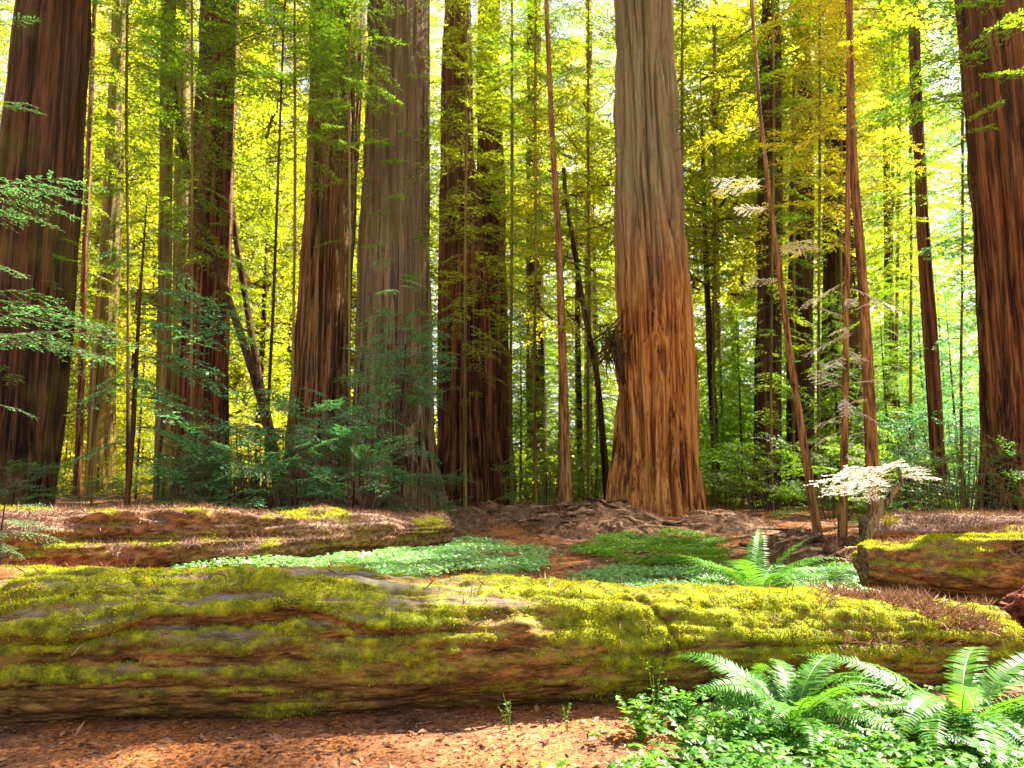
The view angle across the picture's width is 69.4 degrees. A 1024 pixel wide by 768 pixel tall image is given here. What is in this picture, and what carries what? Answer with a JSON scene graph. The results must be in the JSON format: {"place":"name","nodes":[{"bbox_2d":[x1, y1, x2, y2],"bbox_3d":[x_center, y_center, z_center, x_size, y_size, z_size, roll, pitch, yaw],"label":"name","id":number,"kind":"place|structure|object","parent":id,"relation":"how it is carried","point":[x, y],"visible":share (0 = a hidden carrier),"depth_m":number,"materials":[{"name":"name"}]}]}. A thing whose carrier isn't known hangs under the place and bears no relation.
{"place":"outdoors","nodes":[
{"label":"outdoors","id":0,"kind":"place"},
{"bbox_2d":[0,0,977,448],"label":"sky","id":1,"kind":"structure","parent":0,"point":[580,33],"materials":[{"name":"white"}]},
{"bbox_2d":[0,477,1023,767],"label":"ground","id":2,"kind":"structure","parent":0,"point":[422,741],"depth_m":4.74,"materials":[{"name":"brown soil"}]},
{"bbox_2d":[0,13,150,421],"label":"hemlock sapling","id":3,"kind":"object","parent":2,"relation":"on","point":[49,342],"visible":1,"depth_m":12.82,"materials":[{"name":"green plant"}]},
{"bbox_2d":[68,1,144,496],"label":"tree","id":4,"kind":"object","parent":2,"relation":"on","point":[77,479],"visible":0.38,"depth_m":28.88,"materials":[{"name":"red plant"}]},
{"bbox_2d":[65,65,174,451],"bbox_3d":[-21.417,-4.490,35.418,9.800,20.665,11.778,6,-10,-38],"label":"maple tree","id":5,"kind":"object","parent":2,"relation":"on","point":[89,281],"visible":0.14,"depth_m":34.92,"materials":[{"name":"yellow plant"}]},
{"bbox_2d":[0,0,247,508],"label":"redwood tree","id":6,"kind":"object","parent":2,"relation":"on","point":[48,62],"visible":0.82,"depth_m":20.16,"materials":[{"name":"red plant"}]},
{"bbox_2d":[88,327,173,497],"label":"hemlock sapling","id":7,"kind":"object","parent":2,"relation":"on","point":[137,452],"visible":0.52,"depth_m":26.94,"materials":[{"name":"green plant"}]},
{"bbox_2d":[68,0,198,495],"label":"redwood tree","id":8,"kind":"object","parent":2,"relation":"on","point":[103,417],"visible":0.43,"depth_m":30.49,"materials":[{"name":"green plant"}]},
{"bbox_2d":[83,0,207,486],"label":"hemlock tree","id":9,"kind":"object","parent":2,"relation":"on","point":[126,102],"visible":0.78,"depth_m":23.37,"materials":[{"name":"green plant"}]},
{"bbox_2d":[63,196,261,506],"bbox_3d":[-8.096,-0.328,16.919,4.351,8.099,2.930,-3,-8,22],"label":"hemlock sapling","id":10,"kind":"object","parent":2,"relation":"on","point":[133,425],"visible":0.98,"depth_m":16.71,"materials":[{"name":"green plant"}]},
{"bbox_2d":[77,0,254,500],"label":"redwood tree","id":11,"kind":"object","parent":2,"relation":"on","point":[163,374],"visible":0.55,"depth_m":24.49,"materials":[{"name":"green plant"}]},
{"bbox_2d":[65,38,279,488],"bbox_3d":[-19.459,-5.158,38.823,11.645,22.723,11.876,-7,-10,42],"label":"maple tree","id":12,"kind":"object","parent":2,"relation":"on","point":[155,246],"visible":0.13,"depth_m":37.78,"materials":[{"name":"yellow plant"}]},
{"bbox_2d":[129,0,235,463],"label":"redwood tree","id":13,"kind":"object","parent":2,"relation":"on","point":[179,253],"visible":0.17,"depth_m":33.95,"materials":[{"name":"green plant"}]},
{"bbox_2d":[103,0,280,501],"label":"hemlock tree","id":14,"kind":"object","parent":2,"relation":"on","point":[159,21],"visible":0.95,"depth_m":22.27,"materials":[{"name":"green plant"}]},
{"bbox_2d":[138,51,283,483],"bbox_3d":[-10.140,-5.166,25.053,6.044,19.159,2.694,0,-8,0],"label":"leaning tree","id":15,"kind":"object","parent":2,"relation":"on","point":[255,378],"visible":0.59,"depth_m":24.73,"materials":[{"name":"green plant"}]},
{"bbox_2d":[140,442,287,507],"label":"huckleberry shrub","id":16,"kind":"object","parent":2,"relation":"on","point":[193,480],"visible":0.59,"depth_m":16.96,"materials":[{"name":"green plant"}]},
{"bbox_2d":[131,0,304,498],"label":"redwood tree","id":17,"kind":"object","parent":2,"relation":"on","point":[207,284],"visible":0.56,"depth_m":26.33,"materials":[{"name":"red plant"}]},
{"bbox_2d":[143,429,302,508],"bbox_3d":[-6.700,2.518,17.491,3.739,3.158,4.030,0,-8,0],"label":"huckleberry shrub","id":18,"kind":"object","parent":2,"relation":"on","point":[213,483],"visible":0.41,"depth_m":17.05,"materials":[{"name":"green plant"}]},
{"bbox_2d":[0,501,454,568],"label":"fallen log","id":19,"kind":"object","parent":2,"relation":"on","point":[165,536],"visible":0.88,"depth_m":12.58,"materials":[{"name":"brown wood"}]},
{"bbox_2d":[130,13,362,486],"bbox_3d":[-11.911,-5.362,37.014,12.476,22.759,10.261,0,-8,0],"label":"maple tree","id":20,"kind":"object","parent":2,"relation":"on","point":[268,205],"visible":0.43,"depth_m":36.42,"materials":[{"name":"yellow plant"}]},
{"bbox_2d":[229,0,309,448],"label":"conifer tree","id":21,"kind":"object","parent":2,"relation":"on","point":[284,227],"visible":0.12,"depth_m":64.35,"materials":[{"name":"green plant"}]},
{"bbox_2d":[173,0,369,488],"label":"hemlock sapling","id":22,"kind":"object","parent":2,"relation":"on","point":[267,15],"visible":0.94,"depth_m":22.23,"materials":[{"name":"green plant"}]},
{"bbox_2d":[192,441,351,512],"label":"huckleberry shrub","id":23,"kind":"object","parent":2,"relation":"on","point":[281,464],"visible":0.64,"depth_m":16.51,"materials":[{"name":"green plant"}]},
{"bbox_2d":[203,397,370,511],"bbox_3d":[-5.037,2.096,17.114,3.556,3.313,4.032,0,-8,0],"label":"huckleberry shrub","id":24,"kind":"object","parent":2,"relation":"on","point":[290,504],"visible":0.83,"depth_m":16.98,"materials":[{"name":"green plant"}]},
{"bbox_2d":[163,548,421,576],"bbox_3d":[-3.686,3.034,12.587,4.704,0.363,5.605,0,-8,0],"label":"sorrel patch","id":25,"kind":"object","parent":2,"relation":"on","point":[323,560],"visible":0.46,"depth_m":12.47,"materials":[{"name":"green plant"}]},
{"bbox_2d":[217,0,370,473],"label":"hemlock tree","id":26,"kind":"object","parent":2,"relation":"on","point":[294,75],"visible":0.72,"depth_m":23.35,"materials":[{"name":"green plant"}]},
{"bbox_2d":[229,90,363,426],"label":"maple tree","id":27,"kind":"object","parent":2,"relation":"on","point":[279,322],"visible":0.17,"depth_m":55.53,"materials":[{"name":"yellow plant"}]},
{"bbox_2d":[250,0,366,486],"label":"redwood tree","id":28,"kind":"object","parent":2,"relation":"on","point":[321,339],"visible":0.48,"depth_m":27.03,"materials":[{"name":"brown plant"}]},
{"bbox_2d":[242,382,405,502],"bbox_3d":[-4.783,1.963,18.472,3.801,3.853,3.810,4,-9,-30],"label":"huckleberry shrub","id":29,"kind":"object","parent":2,"relation":"on","point":[269,406],"visible":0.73,"depth_m":18.23,"materials":[{"name":"green plant"}]},
{"bbox_2d":[190,479,488,537],"bbox_3d":[-4.651,3.272,19.237,8.708,1.777,5.220,0,-8,0],"label":"bark heap","id":30,"kind":"object","parent":2,"relation":"on","point":[469,526],"visible":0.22,"depth_m":18.67,"materials":[{"name":"brown wood"}]},
{"bbox_2d":[271,0,410,488],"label":"hemlock tree","id":31,"kind":"object","parent":2,"relation":"on","point":[348,28],"visible":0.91,"depth_m":22.40,"materials":[{"name":"green plant"}]},
{"bbox_2d":[275,424,426,512],"bbox_3d":[-3.789,2.446,17.351,3.517,2.884,3.509,4,-9,-29],"label":"huckleberry shrub","id":32,"kind":"object","parent":2,"relation":"on","point":[365,487],"visible":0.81,"depth_m":17.36,"materials":[{"name":"green plant"}]},
{"bbox_2d":[313,0,460,513],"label":"redwood tree","id":33,"kind":"object","parent":2,"relation":"on","point":[393,209],"visible":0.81,"depth_m":25.03,"materials":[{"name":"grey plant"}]},
{"bbox_2d":[333,364,451,494],"bbox_3d":[-3.337,1.805,19.948,3.078,4.619,3.070,-4,-9,29],"label":"huckleberry shrub","id":34,"kind":"object","parent":2,"relation":"on","point":[398,432],"visible":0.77,"depth_m":19.92,"materials":[{"name":"green plant"}]},
{"bbox_2d":[356,0,444,444],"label":"conifer tree","id":35,"kind":"object","parent":2,"relation":"on","point":[435,193],"visible":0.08,"depth_m":79.54,"materials":[{"name":"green plant"}]},
{"bbox_2d":[343,342,460,496],"bbox_3d":[-2.962,1.573,20.127,3.086,5.199,2.653,-5,-9,33],"label":"huckleberry shrub","id":36,"kind":"object","parent":2,"relation":"on","point":[402,402],"visible":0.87,"depth_m":20.05,"materials":[{"name":"green plant"}]},
{"bbox_2d":[352,306,459,496],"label":"tree","id":37,"kind":"object","parent":2,"relation":"on","point":[425,337],"visible":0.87,"depth_m":20.36,"materials":[{"name":"green plant"}]},
{"bbox_2d":[353,465,477,532],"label":"huckleberry shrub","id":38,"kind":"object","parent":2,"relation":"on","point":[396,503],"visible":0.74,"depth_m":18.15,"materials":[{"name":"green plant"}]},
{"bbox_2d":[351,535,563,580],"bbox_3d":[-0.922,3.160,13.530,4.287,0.369,6.884,0,-8,0],"label":"sorrel patch","id":39,"kind":"object","parent":2,"relation":"on","point":[436,553],"visible":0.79,"depth_m":13.26,"materials":[{"name":"green plant"}]},
{"bbox_2d":[402,0,543,506],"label":"hemlock tree","id":40,"kind":"object","parent":2,"relation":"on","point":[467,103],"visible":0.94,"depth_m":25.19,"materials":[{"name":"green plant"}]},
{"bbox_2d":[429,0,527,508],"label":"redwood tree","id":41,"kind":"object","parent":2,"relation":"on","point":[481,456],"visible":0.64,"depth_m":29.83,"materials":[{"name":"red plant"}]},
{"bbox_2d":[437,500,555,528],"bbox_3d":[-0.237,3.863,21.645,5.738,0.986,5.245,0,-8,0],"label":"bark heap","id":42,"kind":"object","parent":2,"relation":"on","point":[489,514],"visible":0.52,"depth_m":20.25,"materials":[{"name":"brown wood"}]},
{"bbox_2d":[430,32,584,348],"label":"maple tree","id":43,"kind":"object","parent":2,"relation":"on","point":[436,151],"visible":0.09,"depth_m":58.77,"materials":[{"name":"yellow plant"}]},
{"bbox_2d":[468,0,551,505],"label":"redwood tree","id":44,"kind":"object","parent":2,"relation":"on","point":[501,393],"visible":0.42,"depth_m":31.44,"materials":[{"name":"red plant"}]},
{"bbox_2d":[0,555,1023,723],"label":"fallen log","id":45,"kind":"object","parent":2,"relation":"on","point":[91,642],"visible":0.93,"depth_m":5.11,"materials":[{"name":"green plant"}]},
{"bbox_2d":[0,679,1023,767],"bbox_3d":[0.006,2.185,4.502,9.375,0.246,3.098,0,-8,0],"label":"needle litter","id":46,"kind":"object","parent":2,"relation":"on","point":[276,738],"visible":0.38,"depth_m":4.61,"materials":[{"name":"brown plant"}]},
{"bbox_2d":[454,0,583,505],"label":"hemlock tree","id":47,"kind":"object","parent":2,"relation":"on","point":[511,249],"visible":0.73,"depth_m":28.33,"materials":[{"name":"green plant"}]},
{"bbox_2d":[75,77,978,448],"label":"distant woods","id":48,"kind":"object","parent":2,"relation":"on","point":[745,277],"depth_m":105.95,"materials":[{"name":"green plant"}]},
{"bbox_2d":[470,0,596,504],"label":"hemlock tree","id":49,"kind":"object","parent":2,"relation":"on","point":[535,273],"visible":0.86,"depth_m":26.07,"materials":[{"name":"green plant"}]},
{"bbox_2d":[471,0,597,500],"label":"redwood tree","id":50,"kind":"object","parent":2,"relation":"on","point":[540,348],"visible":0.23,"depth_m":38.59,"materials":[{"name":"green plant"}]},
{"bbox_2d":[499,23,583,457],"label":"conifer tree","id":51,"kind":"object","parent":2,"relation":"on","point":[523,340],"visible":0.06,"depth_m":77.61,"materials":[{"name":"green plant"}]},
{"bbox_2d":[488,0,619,503],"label":"sapling tree","id":52,"kind":"object","parent":2,"relation":"on","point":[565,485],"visible":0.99,"depth_m":22.75,"materials":[{"name":"green plant"}]},
{"bbox_2d":[506,319,602,504],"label":"hemlock sapling","id":53,"kind":"object","parent":2,"relation":"on","point":[558,435],"visible":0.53,"depth_m":29.94,"materials":[{"name":"green plant"}]},
{"bbox_2d":[498,38,616,500],"bbox_3d":[2.639,-4.405,34.511,8.855,20.981,10.415,-2,-8,15],"label":"maple tree","id":54,"kind":"object","parent":2,"relation":"on","point":[576,316],"visible":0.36,"depth_m":34.37,"materials":[{"name":"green plant"}]},
{"bbox_2d":[529,0,615,501],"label":"hemlock tree","id":55,"kind":"object","parent":2,"relation":"on","point":[588,154],"visible":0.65,"depth_m":29.34,"materials":[{"name":"green plant"}]},
{"bbox_2d":[538,168,616,499],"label":"sapling tree","id":56,"kind":"object","parent":2,"relation":"on","point":[603,446],"visible":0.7,"depth_m":26.36,"materials":[{"name":"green plant"}]},
{"bbox_2d":[545,18,618,446],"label":"conifer tree","id":57,"kind":"object","parent":2,"relation":"on","point":[610,375],"visible":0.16,"depth_m":88.58,"materials":[{"name":"green plant"}]},
{"bbox_2d":[517,495,686,539],"bbox_3d":[2.245,3.534,19.246,4.466,1.288,3.937,0,-8,0],"label":"bark heap","id":58,"kind":"object","parent":2,"relation":"on","point":[582,520],"visible":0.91,"depth_m":18.36,"materials":[{"name":"brown wood"}]},
{"bbox_2d":[550,526,740,565],"bbox_3d":[2.837,3.293,15.199,4.095,0.397,5.725,0,-8,0],"label":"sorrel patch","id":59,"kind":"object","parent":2,"relation":"on","point":[653,543],"visible":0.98,"depth_m":15.01,"materials":[{"name":"green plant"}]},
{"bbox_2d":[590,0,749,516],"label":"redwood tree","id":60,"kind":"object","parent":2,"relation":"on","point":[649,344],"visible":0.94,"depth_m":23.74,"materials":[{"name":"brown plant"}]},
{"bbox_2d":[569,0,830,504],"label":"maple tree","id":61,"kind":"object","parent":2,"relation":"on","point":[705,253],"visible":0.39,"depth_m":32.39,"materials":[{"name":"yellow plant"}]},
{"bbox_2d":[674,0,736,457],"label":"hemlock tree","id":62,"kind":"object","parent":2,"relation":"on","point":[681,122],"visible":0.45,"depth_m":30.54,"materials":[{"name":"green plant"}]},
{"bbox_2d":[674,0,755,505],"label":"hemlock tree","id":63,"kind":"object","parent":2,"relation":"on","point":[714,284],"visible":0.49,"depth_m":32.57,"materials":[{"name":"green plant"}]},
{"bbox_2d":[558,562,892,594],"bbox_3d":[3.142,2.960,11.233,6.024,0.234,3.442,0,-8,0],"label":"sorrel patch","id":64,"kind":"object","parent":2,"relation":"on","point":[635,569],"visible":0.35,"depth_m":11.57,"materials":[{"name":"green plant"}]},
{"bbox_2d":[672,507,780,534],"bbox_3d":[5.728,3.697,19.674,3.118,0.838,3.343,0,-8,0],"label":"bark heap","id":65,"kind":"object","parent":2,"relation":"on","point":[723,521],"visible":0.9,"depth_m":19.06,"materials":[{"name":"brown wood"}]},
{"bbox_2d":[675,0,815,466],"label":"conifer tree","id":66,"kind":"object","parent":2,"relation":"on","point":[728,317],"visible":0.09,"depth_m":70.83,"materials":[{"name":"green plant"}]},
{"bbox_2d":[701,318,804,507],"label":"hemlock sapling","id":67,"kind":"object","parent":2,"relation":"on","point":[733,429],"visible":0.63,"depth_m":31.10,"materials":[{"name":"green plant"}]},
{"bbox_2d":[673,526,848,588],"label":"sword fern","id":68,"kind":"object","parent":2,"relation":"on","point":[773,575],"visible":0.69,"depth_m":9.63,"materials":[{"name":"green plant"}]},
{"bbox_2d":[549,317,979,508],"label":"undergrowth","id":69,"kind":"object","parent":2,"relation":"on","point":[705,416],"visible":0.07,"depth_m":34.70,"materials":[{"name":"green plant"}]},
{"bbox_2d":[682,0,851,533],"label":"sapling tree","id":70,"kind":"object","parent":2,"relation":"on","point":[811,495],"visible":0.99,"depth_m":16.57,"materials":[{"name":"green plant"}]},
{"bbox_2d":[690,0,844,509],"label":"redwood tree","id":71,"kind":"object","parent":2,"relation":"on","point":[761,398],"visible":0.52,"depth_m":29.54,"materials":[{"name":"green plant"}]},
{"bbox_2d":[699,437,837,512],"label":"huckleberry shrub","id":72,"kind":"object","parent":2,"relation":"on","point":[747,498],"visible":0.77,"depth_m":24.80,"materials":[{"name":"green plant"}]},
{"bbox_2d":[704,0,846,508],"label":"hemlock tree","id":73,"kind":"object","parent":2,"relation":"on","point":[771,419],"visible":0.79,"depth_m":26.95,"materials":[{"name":"green plant"}]},
{"bbox_2d":[676,0,877,316],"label":"maple tree","id":74,"kind":"object","parent":2,"relation":"on","point":[736,238],"visible":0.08,"depth_m":38.26,"materials":[{"name":"yellow plant"}]},
{"bbox_2d":[736,1,845,506],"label":"hemlock tree","id":75,"kind":"object","parent":2,"relation":"on","point":[793,263],"visible":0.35,"depth_m":31.07,"materials":[{"name":"green plant"}]},
{"bbox_2d":[669,652,915,762],"bbox_3d":[1.776,2.002,4.630,1.518,0.501,1.538,0,-8,0],"label":"sword fern","id":76,"kind":"object","parent":2,"relation":"on","point":[797,694],"visible":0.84,"depth_m":4.67,"materials":[{"name":"green plant"}]},
{"bbox_2d":[729,524,860,566],"bbox_3d":[5.906,3.179,14.219,3.360,0.961,2.322,0,-8,0],"label":"bark heap","id":77,"kind":"object","parent":2,"relation":"on","point":[818,545],"visible":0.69,"depth_m":13.85,"materials":[{"name":"brown wood"}]},
{"bbox_2d":[724,0,874,505],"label":"redwood tree","id":78,"kind":"object","parent":2,"relation":"on","point":[804,277],"visible":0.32,"depth_m":32.40,"materials":[{"name":"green plant"}]},
{"bbox_2d":[588,683,1023,767],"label":"herb patch","id":79,"kind":"object","parent":2,"relation":"on","point":[860,739],"visible":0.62,"depth_m":4.09,"materials":[{"name":"green plant"}]},
{"bbox_2d":[603,694,1022,767],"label":"herb patch","id":80,"kind":"object","parent":2,"relation":"on","point":[679,754],"visible":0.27,"depth_m":4.06,"materials":[{"name":"green plant"}]},
{"bbox_2d":[753,0,873,509],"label":"hemlock tree","id":81,"kind":"object","parent":2,"relation":"on","point":[819,108],"visible":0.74,"depth_m":28.36,"materials":[{"name":"green plant"}]},
{"bbox_2d":[753,431,899,519],"bbox_3d":[9.760,3.171,22.497,4.138,3.643,4.725,0,-8,0],"label":"huckleberry shrub","id":82,"kind":"object","parent":2,"relation":"on","point":[826,506],"visible":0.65,"depth_m":22.67,"materials":[{"name":"green plant"}]},
{"bbox_2d":[784,290,886,510],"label":"hemlock sapling","id":83,"kind":"object","parent":2,"relation":"on","point":[835,402],"visible":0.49,"depth_m":29.18,"materials":[{"name":"green plant"}]},
{"bbox_2d":[785,0,903,502],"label":"redwood tree","id":84,"kind":"object","parent":2,"relation":"on","point":[831,273],"visible":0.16,"depth_m":34.37,"materials":[{"name":"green plant"}]},
{"bbox_2d":[729,5,967,343],"bbox_3d":[16.456,-6.741,37.081,11.707,26.389,12.543,-5,-9,33],"label":"maple tree","id":85,"kind":"object","parent":2,"relation":"on","point":[875,241],"visible":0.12,"depth_m":35.75,"materials":[{"name":"yellow plant"}]},
{"bbox_2d":[798,0,899,537],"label":"sapling tree","id":86,"kind":"object","parent":2,"relation":"on","point":[842,526],"visible":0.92,"depth_m":15.20,"materials":[{"name":"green plant"}]},
{"bbox_2d":[796,0,901,487],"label":"hemlock tree","id":87,"kind":"object","parent":2,"relation":"on","point":[823,100],"visible":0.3,"depth_m":32.54,"materials":[{"name":"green plant"}]},
{"bbox_2d":[758,0,952,517],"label":"sapling tree","id":88,"kind":"object","parent":2,"relation":"on","point":[870,437],"visible":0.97,"depth_m":15.54,"materials":[{"name":"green plant"}]},
{"bbox_2d":[804,459,941,542],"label":"bent sapling","id":89,"kind":"object","parent":2,"relation":"on","point":[872,524],"visible":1,"depth_m":11.99,"materials":[{"name":"grey plant"}]},
{"bbox_2d":[799,0,958,469],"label":"redwood tree","id":90,"kind":"object","parent":2,"relation":"on","point":[885,221],"visible":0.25,"depth_m":31.05,"materials":[{"name":"green plant"}]},
{"bbox_2d":[848,308,929,512],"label":"hemlock sapling","id":91,"kind":"object","parent":2,"relation":"on","point":[885,408],"visible":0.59,"depth_m":26.12,"materials":[{"name":"green plant"}]},
{"bbox_2d":[827,0,964,509],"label":"hemlock tree","id":92,"kind":"object","parent":2,"relation":"on","point":[897,291],"visible":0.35,"depth_m":29.07,"materials":[{"name":"green plant"}]},
{"bbox_2d":[824,259,973,509],"bbox_3d":[15.497,0.352,29.397,5.632,11.469,5.781,-6,-9,36],"label":"hemlock sapling","id":93,"kind":"object","parent":2,"relation":"on","point":[914,389],"visible":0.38,"depth_m":29.35,"materials":[{"name":"green plant"}]},
{"bbox_2d":[835,0,975,509],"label":"hemlock tree","id":94,"kind":"object","parent":2,"relation":"on","point":[911,241],"visible":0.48,"depth_m":25.95,"materials":[{"name":"green plant"}]},
{"bbox_2d":[827,0,985,512],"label":"redwood tree","id":95,"kind":"object","parent":2,"relation":"on","point":[928,299],"visible":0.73,"depth_m":22.73,"materials":[{"name":"green plant"}]},
{"bbox_2d":[790,646,1023,767],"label":"sword fern","id":96,"kind":"object","parent":2,"relation":"on","point":[925,709],"visible":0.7,"depth_m":4.59,"materials":[{"name":"green plant"}]},
{"bbox_2d":[854,0,976,437],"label":"conifer tree","id":97,"kind":"object","parent":2,"relation":"on","point":[907,232],"visible":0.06,"depth_m":65.65,"materials":[{"name":"green plant"}]},
{"bbox_2d":[868,0,988,511],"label":"hemlock tree","id":98,"kind":"object","parent":2,"relation":"on","point":[961,331],"visible":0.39,"depth_m":22.74,"materials":[{"name":"green plant"}]},
{"bbox_2d":[852,519,1023,604],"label":"fallen log","id":99,"kind":"object","parent":2,"relation":"on","point":[980,565],"visible":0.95,"depth_m":9.39,"materials":[{"name":"brown wood"}]},
{"bbox_2d":[853,0,1023,513],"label":"redwood tree","id":100,"kind":"object","parent":2,"relation":"on","point":[990,41],"visible":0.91,"depth_m":20.36,"materials":[{"name":"red plant"}]},
{"bbox_2d":[857,507,1023,541],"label":"fallen log","id":101,"kind":"object","parent":2,"relation":"on","point":[901,524],"visible":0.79,"depth_m":13.82,"materials":[{"name":"brown wood"}]},
{"bbox_2d":[917,0,978,473],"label":"conifer tree","id":102,"kind":"object","parent":2,"relation":"on","point":[967,279],"visible":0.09,"depth_m":58.89,"materials":[{"name":"green plant"}]},
{"bbox_2d":[878,435,1023,513],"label":"huckleberry shrub","id":103,"kind":"object","parent":2,"relation":"on","point":[964,496],"visible":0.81,"depth_m":17.94,"materials":[{"name":"green plant"}]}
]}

